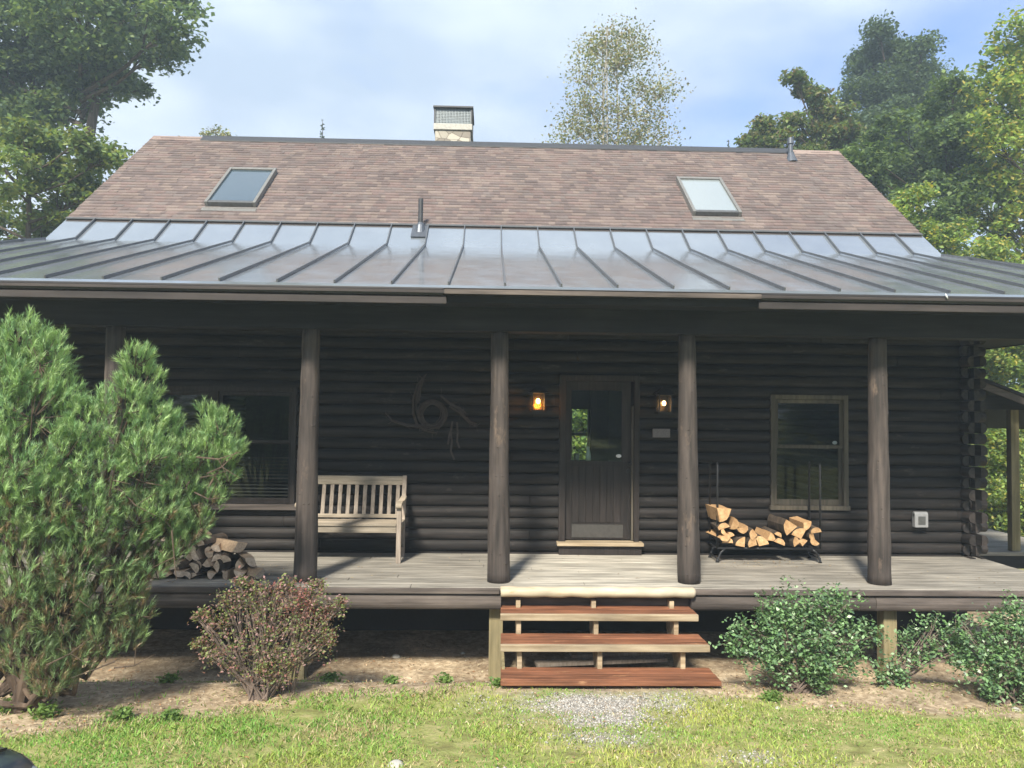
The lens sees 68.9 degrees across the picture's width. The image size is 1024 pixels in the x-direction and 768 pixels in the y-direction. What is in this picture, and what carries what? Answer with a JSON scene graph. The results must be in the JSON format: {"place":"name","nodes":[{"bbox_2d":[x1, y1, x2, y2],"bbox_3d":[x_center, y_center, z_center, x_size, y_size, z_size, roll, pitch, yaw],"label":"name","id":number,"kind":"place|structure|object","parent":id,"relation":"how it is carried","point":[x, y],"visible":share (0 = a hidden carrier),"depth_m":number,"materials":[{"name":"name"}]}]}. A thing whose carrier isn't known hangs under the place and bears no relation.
{"place":"outdoors","nodes":[
{"label":"outdoors","id":0,"kind":"place"},
{"bbox_2d":[0,458,1023,767],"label":"ground","id":1,"kind":"structure","parent":0,"point":[350,648],"depth_m":6.31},
{"bbox_2d":[0,694,21,714],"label":"weed clump","id":2,"kind":"object","parent":1,"relation":"on","point":[2,709],"visible":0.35,"depth_m":5.96,"materials":[{"name":"green plant"}]},
{"bbox_2d":[0,747,37,767],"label":"parked car","id":3,"kind":"object","parent":1,"relation":"on","point":[9,758],"visible":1,"depth_m":2.83,"materials":[{"name":"black metal"}]},
{"bbox_2d":[22,699,67,720],"bbox_3d":[-3.659,2.574,5.891,0.328,0.113,0.316,1,-2,-2],"label":"weed clump","id":4,"kind":"object","parent":1,"relation":"on","point":[43,710],"visible":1,"depth_m":5.85,"materials":[{"name":"green plant"}]},
{"bbox_2d":[0,113,135,239],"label":"young maple tree","id":5,"kind":"object","parent":1,"relation":"on","point":[32,146],"visible":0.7,"depth_m":17.32,"materials":[{"name":"green plant"}]},
{"bbox_2d":[0,0,214,202],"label":"maple tree","id":6,"kind":"object","parent":1,"relation":"on","point":[72,65],"visible":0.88,"depth_m":21.46,"materials":[{"name":"green plant"}]},
{"bbox_2d":[99,703,142,723],"bbox_3d":[-3.031,2.562,5.784,0.353,0.114,0.270,-1,-3,36],"label":"weed clump","id":7,"kind":"object","parent":1,"relation":"on","point":[123,712],"visible":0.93,"depth_m":5.76,"materials":[{"name":"green plant"}]},
{"bbox_2d":[0,305,251,713],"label":"pine tree","id":8,"kind":"object","parent":1,"relation":"on","point":[50,645],"visible":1,"depth_m":5.88,"materials":[{"name":"green plant"}]},
{"bbox_2d":[155,670,182,683],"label":"weed clump","id":9,"kind":"object","parent":1,"relation":"on","point":[169,677],"visible":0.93,"depth_m":6.79,"materials":[{"name":"green plant"}]},
{"bbox_2d":[154,706,189,724],"bbox_3d":[-2.639,2.578,5.813,0.246,0.110,0.282,2,-2,-30],"label":"weed clump","id":10,"kind":"object","parent":1,"relation":"on","point":[168,714],"visible":0.91,"depth_m":5.78,"materials":[{"name":"green plant"}]},
{"bbox_2d":[178,124,236,136],"bbox_3d":[-12.351,-3.343,29.896,2.640,14.214,1.648,1,-2,-2],"label":"ash tree","id":11,"kind":"object","parent":1,"relation":"on","point":[218,128],"visible":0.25,"depth_m":29.96,"materials":[{"name":"green plant"}]},
{"bbox_2d":[187,565,351,700],"bbox_3d":[-2.023,2.118,6.315,1.329,1.120,0.765,2,-2,-24],"label":"barberry bush","id":12,"kind":"object","parent":1,"relation":"on","point":[267,683],"visible":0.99,"depth_m":6.34,"materials":[{"name":"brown plant"}]},
{"bbox_2d":[265,579,330,694],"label":"rosy barberry shoots","id":13,"kind":"object","parent":1,"relation":"on","point":[280,689],"visible":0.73,"depth_m":6.47,"materials":[{"name":"red plant"}]},
{"bbox_2d":[320,119,324,137],"bbox_3d":[-9.225,-4.584,35.975,3.399,16.536,3.258,1,-2,-2],"label":"spruce tree","id":14,"kind":"object","parent":1,"relation":"on","point":[321,134],"visible":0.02,"depth_m":36.21,"materials":[{"name":"green plant"}]},
{"bbox_2d":[317,671,344,681],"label":"weed clump","id":15,"kind":"object","parent":1,"relation":"on","point":[332,677],"visible":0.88,"depth_m":6.97,"materials":[{"name":"green plant"}]},
{"bbox_2d":[383,675,403,683],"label":"weed clump","id":16,"kind":"object","parent":1,"relation":"on","point":[391,679],"visible":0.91,"depth_m":6.88,"materials":[{"name":"green plant"}]},
{"bbox_2d":[388,759,403,767],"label":"stone","id":17,"kind":"object","parent":1,"relation":"on","point":[396,762],"visible":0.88,"depth_m":4.88,"materials":[{"name":"stone"}]},
{"bbox_2d":[433,671,453,682],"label":"weed clump","id":18,"kind":"object","parent":1,"relation":"on","point":[445,678],"visible":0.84,"depth_m":7.03,"materials":[{"name":"green plant"}]},
{"bbox_2d":[488,676,502,687],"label":"weed clump","id":19,"kind":"object","parent":1,"relation":"on","point":[496,682],"visible":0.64,"depth_m":6.71,"materials":[{"name":"green plant"}]},
{"bbox_2d":[0,648,1010,734],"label":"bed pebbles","id":20,"kind":"object","parent":1,"relation":"on","point":[444,684],"visible":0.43,"depth_m":6.82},
{"bbox_2d":[0,105,1023,679],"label":"log cabin","id":21,"kind":"object","parent":1,"relation":"on","point":[774,321],"visible":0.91,"depth_m":9.26,"materials":[{"name":"wood"}]},
{"bbox_2d":[162,569,173,576],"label":"firewood log","id":22,"kind":"object","parent":21,"relation":"on","point":[170,572],"visible":0.34,"depth_m":7.63,"materials":[{"name":"brown wood"}]},
{"bbox_2d":[174,566,190,577],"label":"firewood log","id":23,"kind":"object","parent":21,"relation":"on","point":[179,572],"visible":0.51,"depth_m":7.58,"materials":[{"name":"brown wood"}]},
{"bbox_2d":[170,556,186,569],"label":"firewood log","id":24,"kind":"object","parent":23,"relation":"on","point":[180,559],"visible":0.43,"depth_m":7.68,"materials":[{"name":"brown wood"}]},
{"bbox_2d":[174,559,193,569],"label":"firewood log","id":25,"kind":"object","parent":23,"relation":"on","point":[184,563],"visible":0.43,"depth_m":7.70,"materials":[{"name":"brown wood"}]},
{"bbox_2d":[183,553,191,560],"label":"firewood log","id":26,"kind":"object","parent":25,"relation":"on","point":[188,557],"visible":0.32,"depth_m":7.73,"materials":[{"name":"brown wood"}]},
{"bbox_2d":[182,568,193,578],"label":"firewood log","id":27,"kind":"object","parent":21,"relation":"on","point":[188,572],"visible":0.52,"depth_m":7.58,"materials":[{"name":"brown wood"}]},
{"bbox_2d":[191,566,212,577],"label":"firewood log","id":28,"kind":"object","parent":21,"relation":"on","point":[201,572],"visible":0.77,"depth_m":7.70,"materials":[{"name":"brown wood"}]},
{"bbox_2d":[189,560,200,573],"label":"firewood log","id":29,"kind":"object","parent":28,"relation":"on","point":[195,565],"visible":0.54,"depth_m":7.59,"materials":[{"name":"brown wood"}]},
{"bbox_2d":[191,544,207,560],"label":"firewood log","id":30,"kind":"object","parent":29,"relation":"on","point":[199,554],"visible":0.77,"depth_m":7.77,"materials":[{"name":"brown wood"}]},
{"bbox_2d":[189,543,199,553],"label":"firewood log","id":31,"kind":"object","parent":30,"relation":"on","point":[196,547],"visible":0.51,"depth_m":7.69,"materials":[{"name":"brown wood"}]},
{"bbox_2d":[197,557,207,568],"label":"firewood log","id":32,"kind":"object","parent":28,"relation":"on","point":[201,561],"visible":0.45,"depth_m":7.67,"materials":[{"name":"brown wood"}]},
{"bbox_2d":[205,549,214,557],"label":"firewood log","id":33,"kind":"object","parent":32,"relation":"on","point":[209,554],"visible":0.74,"depth_m":7.71,"materials":[{"name":"brown wood"}]},
{"bbox_2d":[205,543,212,552],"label":"firewood log","id":34,"kind":"object","parent":33,"relation":"on","point":[208,548],"visible":0.63,"depth_m":7.79,"materials":[{"name":"brown wood"}]},
{"bbox_2d":[197,533,227,545],"bbox_3d":[-3.193,1.657,7.962,0.112,0.088,0.401,0,-2,15],"label":"firewood log","id":35,"kind":"object","parent":34,"relation":"on","point":[212,539],"visible":0.72,"depth_m":7.92,"materials":[{"name":"brown wood"}]},
{"bbox_2d":[207,567,216,579],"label":"firewood log","id":36,"kind":"object","parent":21,"relation":"on","point":[211,572],"visible":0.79,"depth_m":7.57,"materials":[{"name":"brown wood"}]},
{"bbox_2d":[202,557,215,566],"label":"firewood log","id":37,"kind":"object","parent":36,"relation":"on","point":[207,563],"visible":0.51,"depth_m":7.62,"materials":[{"name":"brown wood"}]},
{"bbox_2d":[211,550,222,561],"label":"firewood log","id":38,"kind":"object","parent":37,"relation":"on","point":[216,556],"visible":0.61,"depth_m":7.67,"materials":[{"name":"brown wood"}]},
{"bbox_2d":[211,543,221,551],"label":"firewood log","id":39,"kind":"object","parent":38,"relation":"on","point":[215,547],"visible":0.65,"depth_m":7.76,"materials":[{"name":"brown wood"}]},
{"bbox_2d":[212,538,247,552],"bbox_3d":[-2.990,1.697,7.877,0.420,0.120,0.179,-1,-3,37],"label":"firewood log","id":40,"kind":"object","parent":38,"relation":"on","point":[232,546],"visible":0.86,"depth_m":7.77,"materials":[{"name":"brown wood"}]},
{"bbox_2d":[129,386,297,509],"bbox_3d":[-3.653,0.781,9.178,2.060,1.495,0.175,1,-2,-2],"label":"window","id":41,"kind":"structure","parent":21,"relation":"in","point":[237,503],"depth_m":9.18,"materials":[{"name":"brown wood"}]},
{"bbox_2d":[223,568,235,579],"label":"firewood log","id":42,"kind":"object","parent":21,"relation":"on","point":[228,574],"visible":0.52,"depth_m":7.63,"materials":[{"name":"brown wood"}]},
{"bbox_2d":[234,567,246,576],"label":"firewood log","id":43,"kind":"object","parent":21,"relation":"on","point":[243,570],"visible":0.6,"depth_m":7.59,"materials":[{"name":"brown wood"}]},
{"bbox_2d":[235,558,245,569],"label":"firewood log","id":44,"kind":"object","parent":43,"relation":"on","point":[241,562],"visible":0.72,"depth_m":7.67,"materials":[{"name":"brown wood"}]},
{"bbox_2d":[244,563,264,578],"bbox_3d":[-2.695,1.929,7.711,0.117,0.096,0.400,3,-3,-45],"label":"firewood log","id":45,"kind":"object","parent":21,"relation":"on","point":[258,572],"visible":0.75,"depth_m":7.62,"materials":[{"name":"brown wood"}]},
{"bbox_2d":[236,551,255,566],"bbox_3d":[-2.788,1.829,7.811,0.129,0.103,0.420,2,-3,-33],"label":"firewood log","id":46,"kind":"object","parent":45,"relation":"on","point":[247,558],"visible":0.92,"depth_m":7.66,"materials":[{"name":"brown wood"}]},
{"bbox_2d":[295,475,406,562],"bbox_3d":[-1.872,1.573,8.783,1.210,0.956,0.621,1,-2,-2],"label":"garden bench","id":47,"kind":"object","parent":21,"relation":"on","point":[397,525],"visible":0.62,"depth_m":8.95,"materials":[{"name":"brown wood"}]},
{"bbox_2d":[385,374,478,459],"bbox_3d":[-0.972,0.398,9.154,1.177,1.058,0.112,1,-2,-2],"label":"twig wreath","id":48,"kind":"object","parent":21,"relation":"attached to","point":[422,420],"visible":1,"depth_m":9.16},
{"bbox_2d":[528,385,548,410],"bbox_3d":[0.321,0.176,9.153,0.240,0.320,0.240,1,-2,-2],"label":"wall lantern","id":49,"kind":"object","parent":21,"relation":"attached to","point":[537,391],"depth_m":9.15,"materials":[{"name":"black metal"}]},
{"bbox_2d":[167,555,994,587],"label":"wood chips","id":50,"kind":"object","parent":21,"relation":"attached to","point":[578,555],"visible":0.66,"depth_m":8.58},
{"bbox_2d":[586,446,590,460],"bbox_3d":[0.960,0.874,9.396,0.068,0.175,0.066,1,-2,-2],"label":"bottle","id":51,"kind":"object","parent":21,"relation":"on","point":[588,455],"visible":1,"depth_m":9.37,"materials":[{"name":"teal glass"}]},
{"bbox_2d":[565,381,631,539],"bbox_3d":[1.079,0.950,9.322,0.822,1.970,0.110,1,-2,-2],"label":"door","id":52,"kind":"structure","parent":21,"relation":"in","point":[597,493],"depth_m":9.32,"materials":[{"name":"black wood"}]},
{"bbox_2d":[652,429,669,437],"bbox_3d":[1.856,0.610,9.281,0.220,0.110,0.020,1,-2,-2],"label":"wall plaque","id":53,"kind":"object","parent":21,"relation":"attached to","point":[662,433],"depth_m":9.27,"materials":[{"name":"metal"}]},
{"bbox_2d":[653,387,675,413],"bbox_3d":[1.872,0.203,9.197,0.240,0.320,0.240,1,-2,-2],"label":"wall lantern","id":54,"kind":"object","parent":21,"relation":"attached to","point":[662,393],"depth_m":9.18,"materials":[{"name":"black metal"}]},
{"bbox_2d":[708,461,821,562],"bbox_3d":[3.040,1.529,9.002,1.278,1.177,0.346,1,-2,-2],"label":"firewood rack","id":55,"kind":"object","parent":21,"relation":"on","point":[715,545],"visible":0.97,"depth_m":8.85,"materials":[{"name":"black metal"}]},
{"bbox_2d":[711,536,732,542],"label":"firewood log","id":56,"kind":"object","parent":55,"relation":"on","point":[730,540],"visible":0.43,"depth_m":8.78,"materials":[{"name":"brown wood"}]},
{"bbox_2d":[706,529,730,541],"bbox_3d":[2.472,1.805,8.959,0.147,0.102,0.440,1,-2,-6],"label":"firewood log","id":57,"kind":"object","parent":56,"relation":"on","point":[723,538],"visible":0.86,"depth_m":8.80,"materials":[{"name":"brown wood"}]},
{"bbox_2d":[713,527,726,534],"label":"firewood log","id":58,"kind":"object","parent":57,"relation":"on","point":[722,531],"visible":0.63,"depth_m":8.76,"materials":[{"name":"brown wood"}]},
{"bbox_2d":[711,519,729,529],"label":"firewood log","id":59,"kind":"object","parent":58,"relation":"on","point":[721,525],"visible":0.72,"depth_m":8.76,"materials":[{"name":"brown wood"}]},
{"bbox_2d":[705,504,730,521],"bbox_3d":[2.473,1.548,8.968,0.184,0.167,0.445,1,-2,-2],"label":"firewood log","id":60,"kind":"object","parent":59,"relation":"on","point":[721,512],"visible":0.97,"depth_m":8.79,"materials":[{"name":"brown wood"}]},
{"bbox_2d":[724,516,738,528],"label":"firewood log","id":61,"kind":"object","parent":59,"relation":"on","point":[732,522],"visible":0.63,"depth_m":8.78,"materials":[{"name":"brown wood"}]},
{"bbox_2d":[730,531,744,546],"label":"firewood log","id":62,"kind":"object","parent":55,"relation":"on","point":[738,539],"visible":0.72,"depth_m":8.78,"materials":[{"name":"brown wood"}]},
{"bbox_2d":[734,522,747,533],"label":"firewood log","id":63,"kind":"object","parent":62,"relation":"on","point":[742,528],"visible":0.71,"depth_m":8.77,"materials":[{"name":"brown wood"}]},
{"bbox_2d":[738,532,756,547],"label":"firewood log","id":64,"kind":"object","parent":55,"relation":"on","point":[749,542],"visible":0.55,"depth_m":8.76,"materials":[{"name":"brown wood"}]},
{"bbox_2d":[744,527,756,539],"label":"firewood log","id":65,"kind":"object","parent":64,"relation":"on","point":[750,533],"visible":0.63,"depth_m":8.76,"materials":[{"name":"brown wood"}]},
{"bbox_2d":[755,532,768,545],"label":"firewood log","id":66,"kind":"object","parent":55,"relation":"on","point":[761,540],"visible":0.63,"depth_m":8.79,"materials":[{"name":"brown wood"}]},
{"bbox_2d":[773,534,784,545],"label":"firewood log","id":67,"kind":"object","parent":55,"relation":"on","point":[779,540],"visible":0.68,"depth_m":8.76,"materials":[{"name":"brown wood"}]},
{"bbox_2d":[755,527,774,540],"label":"firewood log","id":68,"kind":"object","parent":67,"relation":"on","point":[768,535],"visible":0.92,"depth_m":8.89,"materials":[{"name":"brown wood"}]},
{"bbox_2d":[762,526,781,537],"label":"firewood log","id":69,"kind":"object","parent":67,"relation":"on","point":[776,533],"visible":0.94,"depth_m":8.85,"materials":[{"name":"brown wood"}]},
{"bbox_2d":[777,534,799,546],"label":"firewood log","id":70,"kind":"object","parent":55,"relation":"on","point":[791,540],"visible":0.65,"depth_m":8.86,"materials":[{"name":"brown wood"}]},
{"bbox_2d":[798,538,806,545],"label":"firewood log","id":71,"kind":"object","parent":55,"relation":"on","point":[802,541],"visible":0.43,"depth_m":8.79,"materials":[{"name":"brown wood"}]},
{"bbox_2d":[789,526,805,538],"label":"firewood log","id":72,"kind":"object","parent":71,"relation":"on","point":[798,532],"visible":0.49,"depth_m":8.79,"materials":[{"name":"brown wood"}]},
{"bbox_2d":[767,514,796,534],"bbox_3d":[3.258,1.692,9.002,0.179,0.199,0.441,1,-2,-5],"label":"firewood log","id":73,"kind":"object","parent":72,"relation":"on","point":[781,525],"visible":0.94,"depth_m":8.88,"materials":[{"name":"brown wood"}]},
{"bbox_2d":[789,516,810,529],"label":"firewood log","id":74,"kind":"object","parent":72,"relation":"on","point":[805,524],"visible":0.88,"depth_m":8.93,"materials":[{"name":"brown wood"}]},
{"bbox_2d":[802,536,818,545],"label":"firewood log","id":75,"kind":"object","parent":55,"relation":"on","point":[813,541],"visible":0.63,"depth_m":8.80,"materials":[{"name":"brown wood"}]},
{"bbox_2d":[802,531,814,538],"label":"firewood log","id":76,"kind":"object","parent":75,"relation":"on","point":[807,534],"visible":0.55,"depth_m":8.84,"materials":[{"name":"brown wood"}]},
{"bbox_2d":[806,525,820,533],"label":"firewood log","id":77,"kind":"object","parent":76,"relation":"on","point":[812,529],"visible":0.57,"depth_m":8.79,"materials":[{"name":"brown wood"}]},
{"bbox_2d":[768,395,850,510],"bbox_3d":[3.723,0.857,9.397,1.010,1.435,0.160,1,-2,-2],"label":"window","id":78,"kind":"structure","parent":21,"relation":"in","point":[842,503],"depth_m":9.37,"materials":[{"name":"brown wood"}]},
{"bbox_2d":[912,512,927,527],"bbox_3d":[5.089,1.688,9.309,0.170,0.195,0.082,1,-2,-2],"label":"outlet box","id":79,"kind":"object","parent":21,"relation":"attached to","point":[919,519],"visible":1,"depth_m":9.28,"materials":[{"name":"grey plastic"}]},
{"bbox_2d":[0,676,1023,767],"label":"grass","id":80,"kind":"structure","parent":1,"relation":"on","point":[216,734],"depth_m":5.47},
{"bbox_2d":[0,647,1023,767],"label":"leaf litter","id":81,"kind":"object","parent":1,"relation":"on","point":[463,687],"visible":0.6,"depth_m":6.42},
{"bbox_2d":[0,680,1023,726],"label":"ground cover","id":82,"kind":"object","parent":1,"relation":"on","point":[484,683],"visible":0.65,"depth_m":6.53,"materials":[{"name":"green plant"}]},
{"bbox_2d":[572,409,586,459],"bbox_3d":[0.246,1.750,25.953,8.825,4.963,4.846,1,-2,-2],"label":"garden tree","id":83,"kind":"object","parent":1,"relation":"on","point":[579,425],"visible":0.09,"depth_m":24.89,"materials":[{"name":"green plant"}]},
{"bbox_2d":[534,654,666,666],"bbox_3d":[0.938,2.922,7.889,1.406,0.055,0.140,1,-2,-7],"label":"loose board","id":84,"kind":"object","parent":1,"relation":"on","point":[605,660],"visible":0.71,"depth_m":7.86,"materials":[{"name":"grey wood"}]},
{"bbox_2d":[500,586,721,686],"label":"porch steps","id":85,"kind":"structure","parent":1,"relation":"on","point":[672,640],"depth_m":7.06,"materials":[{"name":"brown wood"}]},
{"bbox_2d":[541,7,695,145],"bbox_3d":[3.723,-4.917,27.449,5.944,17.584,3.496,1,-2,-2],"label":"birch tree","id":86,"kind":"object","parent":1,"relation":"on","point":[616,65],"visible":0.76,"depth_m":27.35,"materials":[{"name":"green plant"}]},
{"bbox_2d":[569,652,688,657],"bbox_3d":[1.280,2.926,8.149,1.306,0.055,0.140,1,-2,-7],"label":"loose board","id":87,"kind":"object","parent":1,"relation":"on","point":[582,654],"visible":0.43,"depth_m":8.07,"materials":[{"name":"brown wood"}]},
{"bbox_2d":[454,689,837,767],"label":"gravel","id":88,"kind":"structure","parent":1,"relation":"on","point":[618,719],"depth_m":6.18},
{"bbox_2d":[757,689,783,704],"bbox_3d":[2.266,2.704,6.473,0.235,0.097,0.234,-1,-3,44],"label":"weed clump","id":89,"kind":"object","parent":1,"relation":"on","point":[772,695],"visible":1,"depth_m":6.45,"materials":[{"name":"green plant"}]},
{"bbox_2d":[708,575,891,697],"bbox_3d":[2.684,2.263,6.733,1.738,1.045,0.769,1,-2,-15],"label":"holly bush","id":90,"kind":"object","parent":1,"relation":"on","point":[818,669],"visible":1,"depth_m":6.68,"materials":[{"name":"green plant"}]},
{"bbox_2d":[733,67,876,150],"bbox_3d":[9.633,-3.234,24.290,4.670,14.112,2.454,1,-2,-2],"label":"sumac tree","id":91,"kind":"object","parent":1,"relation":"on","point":[823,130],"visible":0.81,"depth_m":24.16,"materials":[{"name":"green plant"}]},
{"bbox_2d":[834,10,960,195],"bbox_3d":[15.990,-5.430,30.829,6.112,19.139,4.519,1,-2,-2],"label":"oak tree","id":92,"kind":"object","parent":1,"relation":"on","point":[911,70],"visible":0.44,"depth_m":30.45,"materials":[{"name":"green plant"}]},
{"bbox_2d":[834,66,1006,253],"bbox_3d":[11.602,-2.633,21.271,5.796,12.749,3.101,1,-2,-2],"label":"maple tree","id":93,"kind":"object","parent":1,"relation":"on","point":[944,157],"visible":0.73,"depth_m":21.07,"materials":[{"name":"green plant"}]},
{"bbox_2d":[866,603,984,689],"bbox_3d":[3.866,2.439,6.995,1.232,0.750,0.580,1,-2,-2],"label":"holly bush","id":94,"kind":"object","parent":1,"relation":"on","point":[898,675],"visible":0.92,"depth_m":6.91,"materials":[{"name":"green plant"}]},
{"bbox_2d":[888,180,1023,503],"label":"understory tree","id":95,"kind":"object","parent":1,"relation":"on","point":[1004,365],"visible":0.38,"depth_m":18.25,"materials":[{"name":"green plant"}]},
{"bbox_2d":[941,589,1023,711],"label":"edge holly bush","id":96,"kind":"object","parent":1,"relation":"on","point":[1007,678],"visible":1,"depth_m":6.55,"materials":[{"name":"green plant"}]},
{"bbox_2d":[950,5,1023,263],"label":"yellowing maple tree","id":97,"kind":"object","parent":1,"relation":"on","point":[1005,169],"visible":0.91,"depth_m":20.52,"materials":[{"name":"green plant"}]},
{"bbox_2d":[973,469,1005,531],"bbox_3d":[10.864,2.739,17.203,2.108,1.774,1.291,1,-2,-2],"label":"wild shrub","id":98,"kind":"object","parent":1,"relation":"on","point":[990,524],"visible":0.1,"depth_m":17.06,"materials":[{"name":"green plant"}]},
{"bbox_2d":[964,378,1023,568],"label":"side porch","id":99,"kind":"object","parent":1,"relation":"on","point":[1005,408],"visible":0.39,"depth_m":11.51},
{"bbox_2d":[971,428,1023,531],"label":"wild shrub","id":100,"kind":"object","parent":1,"relation":"on","point":[995,444],"visible":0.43,"depth_m":16.55,"materials":[{"name":"green plant"}]},
{"bbox_2d":[991,484,1023,536],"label":"wild shrub","id":101,"kind":"object","parent":1,"relation":"on","point":[1003,525],"visible":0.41,"depth_m":16.18,"materials":[{"name":"green plant"}]},
{"bbox_2d":[0,0,1023,383],"label":"sky","id":102,"kind":"structure","parent":0,"point":[369,69],"materials":[{"name":"blue"}]},
{"bbox_2d":[574,453,578,459],"bbox_3d":[0.815,0.919,9.430,0.068,0.085,0.066,1,-2,-2],"label":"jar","id":103,"kind":"object","parent":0,"point":[576,456],"visible":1,"depth_m":9.40,"materials":[{"name":"teal glass"}]},
{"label":"firewood log","id":104,"kind":"object","parent":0,"visible":0},
{"bbox_2d":[213,554,238,572],"bbox_3d":[-2.973,1.868,7.819,0.082,0.141,0.400,0,-2,14],"label":"firewood log","id":105,"kind":"object","parent":104,"relation":"on","point":[219,565],"visible":0.74,"depth_m":7.71,"materials":[{"name":"brown wood"}]},
{"bbox_2d":[220,550,233,562],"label":"firewood log","id":106,"kind":"object","parent":105,"relation":"on","point":[225,556],"visible":0.8,"depth_m":7.67,"materials":[{"name":"brown wood"}]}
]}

